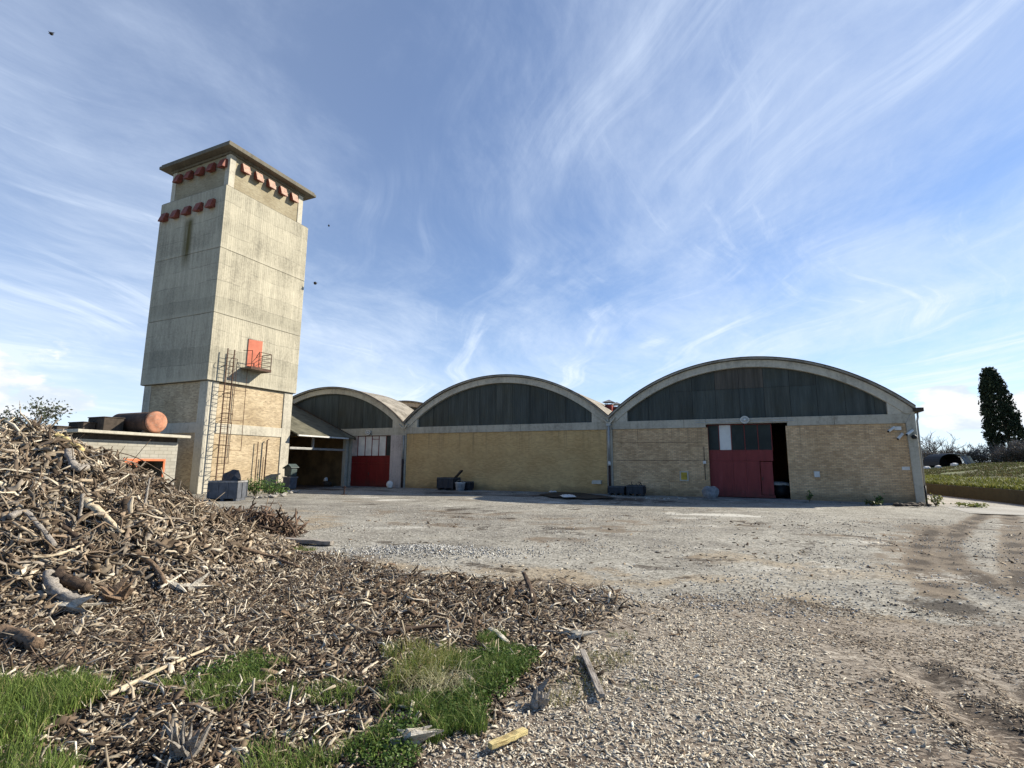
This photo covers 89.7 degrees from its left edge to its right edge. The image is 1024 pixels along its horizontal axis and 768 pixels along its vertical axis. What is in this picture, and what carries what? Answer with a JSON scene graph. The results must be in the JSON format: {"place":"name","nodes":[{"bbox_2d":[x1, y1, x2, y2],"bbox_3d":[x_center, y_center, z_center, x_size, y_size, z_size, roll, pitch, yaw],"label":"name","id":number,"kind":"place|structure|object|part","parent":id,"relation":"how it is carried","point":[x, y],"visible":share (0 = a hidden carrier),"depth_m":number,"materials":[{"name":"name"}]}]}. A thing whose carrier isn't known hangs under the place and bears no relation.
{"place":"outdoors","nodes":[
{"label":"outdoors","id":0,"kind":"place"},
{"bbox_2d":[140,140,315,493],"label":"concrete tower","id":1,"kind":"structure","parent":0,"point":[219,374],"depth_m":39.35,"materials":[{"name":"concrete"}]},
{"bbox_2d":[247,339,262,367],"bbox_3d":[-19.753,-2.349,39.598,0.163,2.080,1.048,-8,-12,42],"label":"steel door","id":2,"kind":"structure","parent":1,"relation":"in","point":[254,345],"depth_m":39.62,"materials":[{"name":"orange paint"}]},
{"bbox_2d":[323,481,331,485],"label":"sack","id":3,"kind":"object","parent":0,"point":[327,483],"visible":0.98,"depth_m":48.09,"materials":[{"name":"black plastic"}]},
{"bbox_2d":[399,400,421,409],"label":"vaulted hall","id":4,"kind":"structure","parent":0,"point":[413,405],"depth_m":61.32,"materials":[{"name":"concrete"}]},
{"bbox_2d":[0,487,1023,767],"bbox_3d":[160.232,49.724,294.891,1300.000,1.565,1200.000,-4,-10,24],"label":"ground","id":5,"kind":"structure","parent":0,"point":[550,511],"depth_m":9.22,"materials":[{"name":"grey gravel"}]},
{"bbox_2d":[0,624,44,651],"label":"log","id":6,"kind":"object","parent":5,"relation":"on","point":[26,637],"visible":0.84,"depth_m":5.85,"materials":[{"name":"brown wood"}]},
{"bbox_2d":[0,395,72,425],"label":"tree","id":7,"kind":"object","parent":5,"relation":"on","point":[46,414],"visible":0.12,"depth_m":31.15,"materials":[{"name":"grey plant"}]},
{"bbox_2d":[43,595,112,613],"bbox_3d":[-6.348,3.147,7.375,0.921,0.327,0.440,1,-9,-6],"label":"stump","id":8,"kind":"object","parent":5,"relation":"on","point":[75,604],"visible":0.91,"depth_m":7.32,"materials":[{"name":"grey wood"}]},
{"bbox_2d":[41,569,85,601],"bbox_3d":[-6.759,3.029,7.685,0.980,0.438,0.273,-3,-10,24],"label":"log","id":9,"kind":"object","parent":8,"relation":"on","point":[53,586],"visible":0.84,"depth_m":7.59,"materials":[{"name":"grey wood"}]},
{"bbox_2d":[97,573,139,603],"bbox_3d":[-6.056,3.158,7.846,0.562,0.485,0.416,0,-9,0],"label":"stump","id":10,"kind":"object","parent":5,"relation":"on","point":[120,591],"visible":0.95,"depth_m":7.81,"materials":[{"name":"brown wood"}]},
{"bbox_2d":[54,429,190,484],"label":"block shed","id":11,"kind":"structure","parent":5,"relation":"on","point":[158,451],"depth_m":31.14,"materials":[{"name":"concrete"}]},
{"bbox_2d":[47,426,76,429],"bbox_3d":[-27.213,2.690,30.775,2.180,0.300,1.020,-4,-10,24],"label":"storage box","id":12,"kind":"object","parent":11,"relation":"on","point":[62,427],"visible":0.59,"depth_m":30.20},
{"bbox_2d":[68,421,96,429],"bbox_3d":[-26.086,2.615,31.212,1.680,0.600,0.720,-4,-10,24],"label":"storage box","id":13,"kind":"object","parent":11,"relation":"on","point":[84,425],"visible":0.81,"depth_m":30.87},
{"bbox_2d":[88,416,124,430],"bbox_3d":[-25.108,2.542,31.806,1.780,0.940,1.180,-4,-10,24],"label":"storage box","id":14,"kind":"object","parent":11,"relation":"on","point":[110,423],"visible":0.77,"depth_m":31.33,"materials":[{"name":"brown wood"}]},
{"bbox_2d":[113,411,166,433],"bbox_3d":[-23.787,2.480,32.798,3.895,1.417,1.404,-4,-10,24],"label":"rusty tank","id":15,"kind":"object","parent":11,"relation":"on","point":[155,422],"visible":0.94,"depth_m":32.02,"materials":[{"name":"brown metal"}]},
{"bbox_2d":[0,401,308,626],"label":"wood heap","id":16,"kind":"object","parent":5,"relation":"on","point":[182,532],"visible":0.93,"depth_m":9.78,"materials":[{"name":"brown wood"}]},
{"bbox_2d":[7,509,56,546],"bbox_3d":[-7.902,2.399,8.581,0.980,0.579,0.304,0,-9,6],"label":"branch","id":17,"kind":"object","parent":16,"relation":"on","point":[37,524],"visible":1,"depth_m":8.58,"materials":[{"name":"grey wood"}]},
{"bbox_2d":[32,544,83,558],"bbox_3d":[-7.373,2.732,8.396,0.129,0.141,0.718,-3,-10,22],"label":"branch","id":18,"kind":"object","parent":16,"relation":"on","point":[53,555],"visible":0.97,"depth_m":8.31,"materials":[{"name":"brown wood"}]},
{"bbox_2d":[54,432,84,450],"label":"branch","id":19,"kind":"object","parent":16,"relation":"on","point":[81,448],"visible":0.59,"depth_m":11.27,"materials":[{"name":"yellow wood"}]},
{"bbox_2d":[52,568,91,591],"bbox_3d":[-6.774,3.005,7.904,0.663,0.315,0.188,-1,-9,10],"label":"log","id":20,"kind":"object","parent":16,"relation":"on","point":[71,581],"visible":0.97,"depth_m":7.84,"materials":[{"name":"brown wood"}]},
{"bbox_2d":[57,522,94,549],"bbox_3d":[-7.524,2.614,8.868,0.795,0.463,0.097,-1,-9,8],"label":"branch","id":21,"kind":"object","parent":16,"relation":"on","point":[72,533],"visible":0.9,"depth_m":8.85,"materials":[{"name":"brown wood"}]},
{"bbox_2d":[64,448,89,471],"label":"branch","id":22,"kind":"object","parent":16,"relation":"on","point":[76,466],"visible":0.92,"depth_m":10.51,"materials":[{"name":"grey wood"}]},
{"bbox_2d":[77,493,84,519],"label":"branch","id":23,"kind":"object","parent":16,"relation":"on","point":[80,510],"visible":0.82,"depth_m":9.40,"materials":[{"name":"grey wood"}]},
{"bbox_2d":[79,497,124,533],"bbox_3d":[-7.574,2.430,9.522,1.063,0.636,0.237,-2,-9,15],"label":"branch","id":24,"kind":"object","parent":16,"relation":"on","point":[88,503],"visible":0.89,"depth_m":9.54,"materials":[{"name":"brown wood"}]},
{"bbox_2d":[118,524,159,552],"bbox_3d":[-6.862,2.839,9.445,0.866,0.511,0.107,0,-9,5],"label":"branch","id":25,"kind":"object","parent":16,"relation":"on","point":[143,543],"visible":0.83,"depth_m":9.39,"materials":[{"name":"brown wood"}]},
{"bbox_2d":[111,451,172,478],"bbox_3d":[-9.863,2.176,13.730,0.114,0.819,1.838,-4,-10,26],"label":"bent rod","id":26,"kind":"object","parent":16,"relation":"on","point":[143,461],"visible":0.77,"depth_m":13.72,"materials":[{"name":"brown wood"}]},
{"bbox_2d":[143,477,150,504],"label":"branch","id":27,"kind":"object","parent":16,"relation":"on","point":[146,494],"visible":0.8,"depth_m":10.74,"materials":[{"name":"grey wood"}]},
{"bbox_2d":[159,571,186,588],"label":"branch","id":28,"kind":"object","parent":16,"relation":"on","point":[173,579],"visible":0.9,"depth_m":8.78,"materials":[{"name":"brown wood"}]},
{"bbox_2d":[136,549,167,584],"bbox_3d":[-6.203,3.149,8.907,1.148,0.489,0.223,-5,-10,31],"label":"branch","id":29,"kind":"object","parent":28,"relation":"on","point":[158,571],"visible":0.91,"depth_m":8.90,"materials":[{"name":"brown plant"}]},
{"bbox_2d":[166,572,214,593],"bbox_3d":[-5.513,3.367,8.652,0.918,0.335,0.321,3,-9,-14],"label":"root","id":30,"kind":"object","parent":16,"relation":"on","point":[191,586],"visible":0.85,"depth_m":8.66,"materials":[{"name":"grey wood"}]},
{"bbox_2d":[105,645,214,697],"bbox_3d":[-3.227,2.637,4.798,0.087,0.081,1.315,0,-9,5],"label":"branch","id":31,"kind":"object","parent":5,"relation":"on","point":[132,683],"visible":0.91,"depth_m":4.64,"materials":[{"name":"brown wood"}]},
{"bbox_2d":[163,718,213,764],"bbox_3d":[-2.131,2.323,3.310,0.318,0.342,0.180,2,-9,-7],"label":"stump","id":32,"kind":"object","parent":5,"relation":"on","point":[179,744],"visible":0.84,"depth_m":3.33,"materials":[{"name":"grey wood"}]},
{"bbox_2d":[206,480,247,500],"bbox_3d":[-16.500,6.179,29.881,1.670,1.130,1.320,1,-9,-3],"label":"pallet bin","id":33,"kind":"object","parent":5,"relation":"on","point":[234,490],"visible":0.97,"depth_m":29.30,"materials":[{"name":"grey plastic"}]},
{"bbox_2d":[222,469,240,480],"bbox_3d":[-16.353,5.412,30.031,1.620,0.852,0.921,-4,-10,24],"label":"sack","id":34,"kind":"object","parent":33,"relation":"in","point":[233,475],"visible":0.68,"depth_m":29.77,"materials":[{"name":"plastic"}]},
{"bbox_2d":[247,474,268,495],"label":"weed plant","id":35,"kind":"object","parent":5,"relation":"on","point":[255,487],"visible":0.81,"depth_m":33.82,"materials":[{"name":"green plant"}]},
{"bbox_2d":[239,547,298,567],"bbox_3d":[-5.142,3.702,11.101,1.562,0.352,0.404,-2,-9,17],"label":"branch","id":36,"kind":"object","parent":5,"relation":"on","point":[249,550],"visible":0.95,"depth_m":11.22,"materials":[{"name":"brown plant"}]},
{"bbox_2d":[257,478,285,494],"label":"weed plant","id":37,"kind":"object","parent":5,"relation":"on","point":[269,490],"visible":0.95,"depth_m":33.30,"materials":[{"name":"green plant"}]},
{"bbox_2d":[253,490,299,497],"bbox_3d":[-15.666,7.527,35.568,1.468,0.238,8.438,2,-9,-7],"label":"rubble","id":38,"kind":"object","parent":5,"relation":"on","point":[274,495],"visible":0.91,"depth_m":33.20,"materials":[{"name":"white stone"}]},
{"bbox_2d":[278,483,289,493],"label":"weed plant","id":39,"kind":"object","parent":5,"relation":"on","point":[284,489],"visible":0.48,"depth_m":35.72,"materials":[{"name":"green plant"}]},
{"bbox_2d":[282,464,298,489],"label":"wheeled bin","id":40,"kind":"object","parent":5,"relation":"on","point":[290,470],"visible":0.82,"depth_m":40.98,"materials":[{"name":"grey plastic"}]},
{"bbox_2d":[281,537,333,544],"bbox_3d":[-5.835,4.300,14.129,2.160,0.117,0.230,-3,-9,19],"label":"plank","id":41,"kind":"object","parent":5,"relation":"on","point":[314,541],"visible":0.59,"depth_m":13.90,"materials":[{"name":"grey wood"}]},
{"bbox_2d":[287,403,355,488],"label":"open shelter","id":42,"kind":"object","parent":5,"relation":"on","point":[317,454],"visible":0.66,"depth_m":49.80,"materials":[{"name":"concrete"}]},
{"bbox_2d":[0,545,669,767],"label":"grass","id":43,"kind":"structure","parent":5,"relation":"on","point":[66,688],"depth_m":4.11,"materials":[{"name":"green plant"}]},
{"bbox_2d":[290,387,413,487],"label":"vaulted hall","id":44,"kind":"structure","parent":5,"relation":"on","point":[375,457],"depth_m":48.70,"materials":[{"name":"concrete"}]},
{"bbox_2d":[350,456,389,486],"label":"door","id":45,"kind":"structure","parent":44,"relation":"in","point":[369,471],"depth_m":47.85,"materials":[{"name":"red paint"}]},
{"bbox_2d":[357,435,390,455],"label":"window","id":46,"kind":"structure","parent":44,"relation":"in","point":[367,445],"depth_m":48.09,"materials":[{"name":"white glass"}]},
{"bbox_2d":[184,644,540,767],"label":"ground weeds","id":47,"kind":"object","parent":5,"relation":"on","point":[391,752],"visible":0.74,"depth_m":3.93,"materials":[{"name":"green plant"}]},
{"bbox_2d":[383,725,443,746],"bbox_3d":[-0.685,2.437,3.564,0.438,0.144,0.213,0,-9,4],"label":"wood chunk","id":48,"kind":"object","parent":5,"relation":"on","point":[420,734],"visible":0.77,"depth_m":3.51,"materials":[{"name":"grey wood"}]},
{"bbox_2d":[455,480,464,490],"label":"bucket","id":49,"kind":"object","parent":5,"relation":"on","point":[459,486],"visible":0.99,"depth_m":41.64,"materials":[{"name":"grey plastic"}]},
{"bbox_2d":[488,627,509,642],"bbox_3d":[-0.151,2.822,5.794,0.097,0.059,0.607,4,-10,-22],"label":"wood chunk","id":50,"kind":"object","parent":5,"relation":"on","point":[503,637],"visible":0.73,"depth_m":5.74,"materials":[{"name":"beige wood"}]},
{"bbox_2d":[399,374,613,493],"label":"vaulted hall","id":51,"kind":"structure","parent":5,"relation":"on","point":[506,432],"depth_m":42.42,"materials":[{"name":"brick"}]},
{"bbox_2d":[592,480,601,483],"bbox_3d":[6.375,7.352,38.596,0.690,0.270,0.449,-4,-10,24],"label":"vent","id":52,"kind":"object","parent":51,"relation":"attached to","point":[596,481],"depth_m":38.42,"materials":[{"name":"beige metal"}]},
{"bbox_2d":[488,727,527,749],"bbox_3d":[-0.026,2.438,3.543,0.324,0.040,0.058,7,-11,-40],"label":"plank","id":53,"kind":"object","parent":5,"relation":"on","point":[505,739],"visible":1,"depth_m":3.52,"materials":[{"name":"yellow wood"}]},
{"bbox_2d":[0,518,1023,767],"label":"wood chips","id":54,"kind":"object","parent":5,"relation":"on","point":[346,636],"visible":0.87,"depth_m":4.93,"materials":[{"name":"brown wood"}]},
{"bbox_2d":[121,680,166,695],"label":"branch","id":55,"kind":"object","parent":54,"relation":"on","point":[145,682],"visible":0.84,"depth_m":4.41,"materials":[{"name":"grey wood"}]},
{"bbox_2d":[383,624,444,635],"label":"branch","id":56,"kind":"object","parent":54,"relation":"on","point":[407,628],"visible":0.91,"depth_m":6.03,"materials":[{"name":"brown wood"}]},
{"bbox_2d":[522,572,537,605],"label":"branch","id":57,"kind":"object","parent":5,"relation":"on","point":[528,585],"visible":0.83,"depth_m":8.45,"materials":[{"name":"brown wood"}]},
{"bbox_2d":[530,677,550,709],"bbox_3d":[0.227,2.502,4.123,0.163,0.243,0.186,0,-9,5],"label":"stump","id":58,"kind":"object","parent":5,"relation":"on","point":[539,700],"visible":0.98,"depth_m":4.09,"materials":[{"name":"grey wood"}]},
{"bbox_2d":[555,624,596,638],"bbox_3d":[0.705,2.849,5.846,0.441,0.254,0.349,3,-9,-15],"label":"wood chunk","id":59,"kind":"object","parent":5,"relation":"on","point":[576,634],"visible":0.78,"depth_m":5.82,"materials":[{"name":"beige wood"}]},
{"bbox_2d":[580,649,604,697],"bbox_3d":[0.729,2.640,4.739,0.059,0.035,1.112,1,-10,-1],"label":"plank","id":60,"kind":"object","parent":5,"relation":"on","point":[594,679],"visible":0.98,"depth_m":4.61,"materials":[{"name":"grey wood"}]},
{"bbox_2d":[645,497,686,499],"bbox_3d":[9.720,7.504,33.792,3.690,0.108,1.174,1,-9,-6],"label":"rubble","id":61,"kind":"object","parent":5,"relation":"on","point":[664,498],"visible":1,"depth_m":33.75,"materials":[{"name":"grey stone"}]},
{"bbox_2d":[702,486,718,497],"bbox_3d":[13.175,7.222,34.269,1.034,0.846,0.873,1,-9,-6],"label":"stone block","id":62,"kind":"object","parent":5,"relation":"on","point":[710,491],"depth_m":33.97,"materials":[{"name":"grey stone"}]},
{"bbox_2d":[602,356,927,503],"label":"vaulted hall","id":63,"kind":"structure","parent":5,"relation":"on","point":[832,425],"depth_m":34.88,"materials":[{"name":"brick"}]},
{"bbox_2d":[680,471,688,480],"bbox_3d":[12.122,6.489,36.257,0.590,0.700,0.129,-4,-10,24],"label":"meter cabinet","id":64,"kind":"object","parent":63,"relation":"attached to","point":[684,475],"visible":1,"depth_m":36.22,"materials":[{"name":"beige metal"}]},
{"bbox_3d":[12.110,6.480,36.232,0.410,0.510,0.023,-4,-10,24],"label":"door","id":65,"kind":"part","parent":64,"relation":"part of","materials":[{"name":"yellow metal"}]},
{"bbox_2d":[707,423,775,497],"bbox_3d":[15.647,5.225,35.245,4.044,4.940,0.095,-4,-10,24],"label":"sliding door","id":66,"kind":"structure","parent":63,"relation":"in","point":[722,461],"depth_m":35.21,"materials":[{"name":"red paint"}]},
{"bbox_2d":[740,416,748,423],"bbox_3d":[15.805,2.429,34.962,0.591,0.540,0.240,-4,-10,24],"label":"wall lamp","id":67,"kind":"object","parent":63,"relation":"attached to","point":[744,419],"visible":1,"depth_m":34.94,"materials":[{"name":"metal"}]},
{"bbox_2d":[774,485,789,496],"bbox_3d":[18.338,7.153,35.038,1.162,0.957,1.358,-4,-10,24],"label":"sack","id":68,"kind":"object","parent":63,"relation":"in","point":[781,490],"visible":0.81,"depth_m":34.58,"materials":[{"name":"black plastic"}]},
{"bbox_2d":[774,482,789,484],"bbox_3d":[18.242,6.762,35.007,0.986,0.237,0.887,6,-10,-30],"label":"plastic sheet","id":69,"kind":"object","parent":68,"relation":"on","point":[780,483],"visible":0.92,"depth_m":34.79,"materials":[{"name":"grey plastic"}]},
{"bbox_2d":[813,471,819,476],"bbox_3d":[19.513,5.777,32.948,0.340,0.400,0.144,-4,-10,24],"label":"junction box","id":70,"kind":"object","parent":63,"relation":"attached to","point":[816,473],"visible":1,"depth_m":32.89,"materials":[{"name":"beige metal"}]},
{"bbox_2d":[806,490,813,501],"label":"weed plant","id":71,"kind":"object","parent":5,"relation":"on","point":[809,497],"visible":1,"depth_m":31.79,"materials":[{"name":"green plant"}]},
{"bbox_2d":[864,499,883,505],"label":"weed plant","id":72,"kind":"object","parent":5,"relation":"on","point":[867,502],"visible":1,"depth_m":29.37,"materials":[{"name":"green plant"}]},
{"bbox_2d":[874,493,884,504],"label":"weed plant","id":73,"kind":"object","parent":5,"relation":"on","point":[880,498],"visible":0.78,"depth_m":30.21,"materials":[{"name":"green plant"}]},
{"bbox_2d":[892,502,931,506],"bbox_3d":[22.920,6.859,29.385,2.458,0.230,1.371,6,-10,-32],"label":"rubble","id":74,"kind":"object","parent":5,"relation":"on","point":[918,504],"visible":1,"depth_m":29.10,"materials":[{"name":"grey stone"}]},
{"bbox_2d":[926,493,945,505],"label":"weed plant","id":75,"kind":"object","parent":5,"relation":"on","point":[936,501],"visible":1,"depth_m":29.21,"materials":[{"name":"green plant"}]},
{"bbox_2d":[925,483,1023,504],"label":"retaining wall","id":76,"kind":"structure","parent":5,"relation":"on","point":[1001,495],"depth_m":35.74,"materials":[{"name":"concrete"}]},
{"bbox_2d":[0,0,1023,460],"label":"sky","id":77,"kind":"structure","parent":0,"point":[601,201],"materials":[{"name":"blue"}]},
{"bbox_2d":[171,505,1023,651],"bbox_3d":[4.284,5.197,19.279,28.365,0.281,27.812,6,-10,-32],"label":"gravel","id":78,"kind":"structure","parent":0,"point":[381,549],"depth_m":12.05,"materials":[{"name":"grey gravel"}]},
{"bbox_2d":[333,486,922,505],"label":"pavement","id":79,"kind":"structure","parent":0,"point":[761,500],"depth_m":34.81,"materials":[{"name":"grey concrete"}]},
{"bbox_2d":[386,481,392,487],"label":"sack","id":80,"kind":"object","parent":79,"relation":"on","point":[389,484],"visible":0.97,"depth_m":45.48,"materials":[{"name":"white plastic"}]},
{"bbox_2d":[437,477,460,489],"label":"pallet bin","id":81,"kind":"object","parent":79,"relation":"on","point":[446,483],"visible":0.91,"depth_m":42.54,"materials":[{"name":"plastic"}]},
{"bbox_2d":[461,481,473,489],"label":"crate","id":82,"kind":"object","parent":79,"relation":"on","point":[469,485],"visible":0.85,"depth_m":42.19,"materials":[{"name":"plastic"}]},
{"bbox_2d":[539,492,614,498],"bbox_3d":[3.902,7.780,36.303,4.144,0.102,8.158,4,-9,-20],"label":"plastic sheet","id":83,"kind":"object","parent":79,"relation":"on","point":[580,495],"visible":0.83,"depth_m":34.87,"materials":[{"name":"black plastic"}]},
{"bbox_2d":[560,494,575,496],"bbox_3d":[3.639,7.245,33.494,0.916,0.111,2.306,1,-9,0],"label":"plastic sheet","id":84,"kind":"object","parent":83,"relation":"on","point":[566,495],"visible":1,"depth_m":33.06,"materials":[{"name":"white plastic"}]},
{"bbox_2d":[607,486,625,495],"bbox_3d":[7.623,7.706,37.235,1.220,0.630,0.970,-4,-10,24],"label":"crate","id":85,"kind":"object","parent":79,"relation":"on","point":[616,490],"visible":0.84,"depth_m":36.86,"materials":[{"name":"plastic"}]},
{"bbox_2d":[626,485,645,495],"bbox_3d":[8.831,7.572,36.643,1.220,0.730,0.970,-4,-10,24],"label":"crate","id":86,"kind":"object","parent":79,"relation":"on","point":[635,490],"visible":0.98,"depth_m":36.27,"materials":[{"name":"plastic"}]},
{"bbox_2d":[924,462,1023,489],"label":"field","id":87,"kind":"structure","parent":0,"point":[961,472],"depth_m":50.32,"materials":[{"name":"green plant"}]},
{"bbox_2d":[921,445,943,456],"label":"bare shrub","id":88,"kind":"object","parent":87,"relation":"on","point":[928,453],"visible":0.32,"depth_m":77.91,"materials":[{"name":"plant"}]},
{"bbox_2d":[925,438,957,452],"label":"bare shrub","id":89,"kind":"object","parent":87,"relation":"on","point":[934,443],"visible":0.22,"depth_m":80.36,"materials":[{"name":"brown plant"}]},
{"bbox_2d":[918,432,966,452],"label":"bare tree","id":90,"kind":"object","parent":87,"relation":"on","point":[939,440],"visible":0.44,"depth_m":85.68,"materials":[{"name":"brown plant"}]},
{"bbox_2d":[923,453,973,466],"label":"arched shelter","id":91,"kind":"object","parent":87,"relation":"on","point":[941,459],"visible":0.83,"depth_m":71.32,"materials":[{"name":"grey metal"}]},
{"bbox_2d":[944,445,970,462],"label":"bare shrub","id":92,"kind":"object","parent":87,"relation":"on","point":[955,453],"visible":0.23,"depth_m":78.70,"materials":[{"name":"brown plant"}]},
{"bbox_2d":[947,445,978,462],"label":"bare shrub","id":93,"kind":"object","parent":87,"relation":"on","point":[962,453],"visible":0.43,"depth_m":77.01,"materials":[{"name":"brown plant"}]},
{"bbox_2d":[967,442,992,462],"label":"bare shrub","id":94,"kind":"object","parent":87,"relation":"on","point":[981,450],"visible":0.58,"depth_m":74.73,"materials":[{"name":"brown plant"}]},
{"bbox_2d":[970,441,1009,462],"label":"bare shrub","id":95,"kind":"object","parent":87,"relation":"on","point":[985,458],"visible":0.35,"depth_m":72.46,"materials":[{"name":"brown plant"}]},
{"bbox_2d":[977,366,1023,453],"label":"cypress tree","id":96,"kind":"object","parent":87,"relation":"on","point":[999,403],"visible":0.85,"depth_m":75.40,"materials":[{"name":"green plant"}]},
{"bbox_2d":[988,443,1014,462],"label":"bare shrub","id":97,"kind":"object","parent":87,"relation":"on","point":[999,450],"visible":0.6,"depth_m":69.89,"materials":[{"name":"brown plant"}]},
{"bbox_2d":[988,439,1023,462],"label":"bare shrub","id":98,"kind":"object","parent":87,"relation":"on","point":[1008,457],"visible":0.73,"depth_m":68.55,"materials":[{"name":"brown plant"}]},
{"bbox_2d":[994,439,1023,461],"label":"bare shrub","id":99,"kind":"object","parent":87,"relation":"on","point":[1010,442],"visible":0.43,"depth_m":69.12,"materials":[{"name":"brown plant"}]},
{"bbox_2d":[1008,442,1023,461],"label":"bare shrub","id":100,"kind":"object","parent":87,"relation":"on","point":[1019,459],"visible":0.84,"depth_m":67.77,"materials":[{"name":"brown plant"}]},
{"bbox_2d":[927,494,1023,514],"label":"road","id":101,"kind":"structure","parent":0,"point":[1000,508],"depth_m":28.80,"materials":[{"name":"beige concrete"}]},
{"bbox_2d":[950,502,988,507],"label":"weed plant","id":102,"kind":"object","parent":101,"relation":"on","point":[972,504],"visible":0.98,"depth_m":28.68,"materials":[{"name":"green plant"}]}
]}

